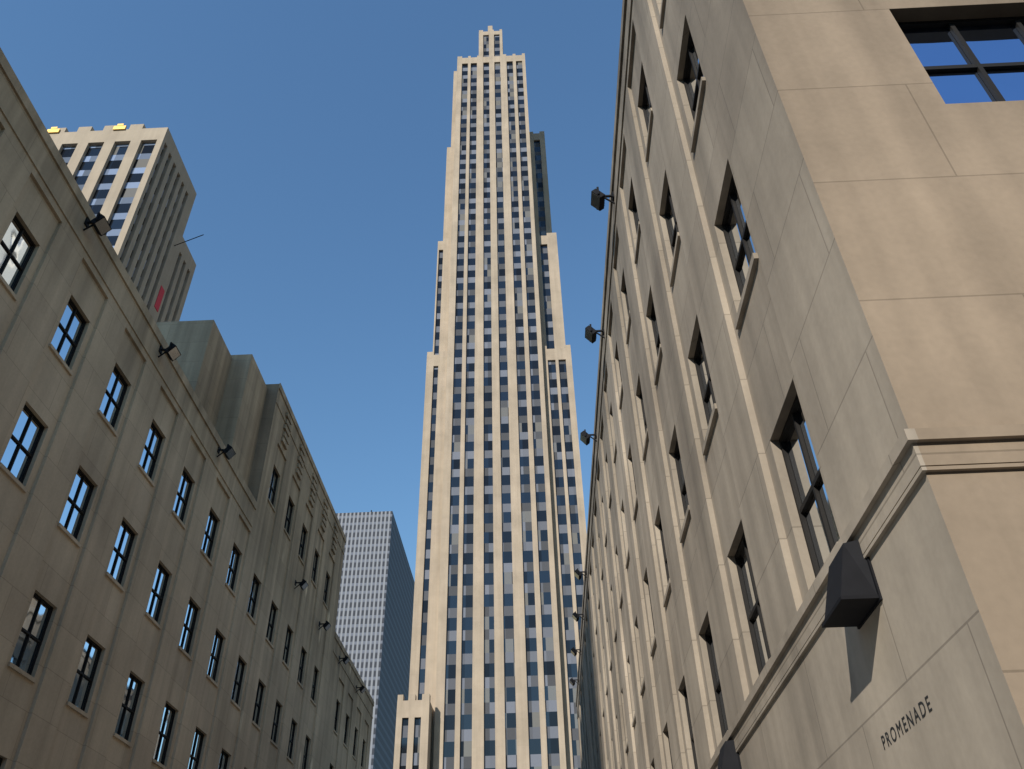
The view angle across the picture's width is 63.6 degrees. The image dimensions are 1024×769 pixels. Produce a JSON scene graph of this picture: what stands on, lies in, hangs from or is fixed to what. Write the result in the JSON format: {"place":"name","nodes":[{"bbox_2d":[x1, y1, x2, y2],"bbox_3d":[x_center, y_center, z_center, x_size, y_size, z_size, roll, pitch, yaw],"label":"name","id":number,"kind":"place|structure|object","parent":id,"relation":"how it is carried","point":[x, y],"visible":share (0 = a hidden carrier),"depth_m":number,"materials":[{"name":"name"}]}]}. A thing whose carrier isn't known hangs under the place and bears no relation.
{"place":"outdoors","nodes":[
{"label":"outdoors","id":0,"kind":"place"},
{"bbox_2d":[0,0,622,581],"label":"sky","id":1,"kind":"structure","parent":0,"point":[312,138],"materials":[{"name":"blue"}]},
{"bbox_2d":[393,26,586,768],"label":"skyscraper","id":2,"kind":"structure","parent":0,"point":[500,559],"depth_m":152.98,"materials":[{"name":"stone"}]},
{"label":"terrain","id":3,"kind":"structure","parent":0,"visible":0},
{"bbox_2d":[47,124,203,321],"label":"building","id":4,"kind":"structure","parent":3,"relation":"on","point":[135,184],"depth_m":130.92,"materials":[{"name":"stone"}]},
{"bbox_2d":[0,48,373,768],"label":"building","id":5,"kind":"structure","parent":3,"relation":"on","point":[172,540],"depth_m":28.31,"materials":[{"name":"stone"}]},
{"bbox_2d":[335,510,414,768],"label":"skyscraper","id":6,"kind":"structure","parent":3,"relation":"on","point":[373,628],"depth_m":378.33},
{"bbox_2d":[569,0,1023,768],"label":"building","id":7,"kind":"structure","parent":3,"relation":"on","point":[811,350],"depth_m":9.45,"materials":[{"name":"stone"}]},
{"bbox_2d":[717,740,741,768],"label":"wall sconce","id":8,"kind":"object","parent":7,"relation":"attached to","point":[729,757],"depth_m":12.22,"materials":[{"name":"black metal"}]},
{"bbox_2d":[822,540,882,628],"bbox_3d":[2.941,1.762,7.362,0.335,0.620,0.660,-2,-38,1],"label":"wall sconce","id":9,"kind":"object","parent":7,"relation":"attached to","point":[854,598],"depth_m":7.16,"materials":[{"name":"black metal"}]},
{"bbox_2d":[881,695,931,749],"bbox_3d":[3.131,2.709,6.588,0.003,0.108,1.119,-2,-38,1],"label":"sign lettering","id":10,"kind":"object","parent":7,"relation":"attached to","point":[907,717],"visible":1,"depth_m":6.54,"materials":[{"name":"black metal"}]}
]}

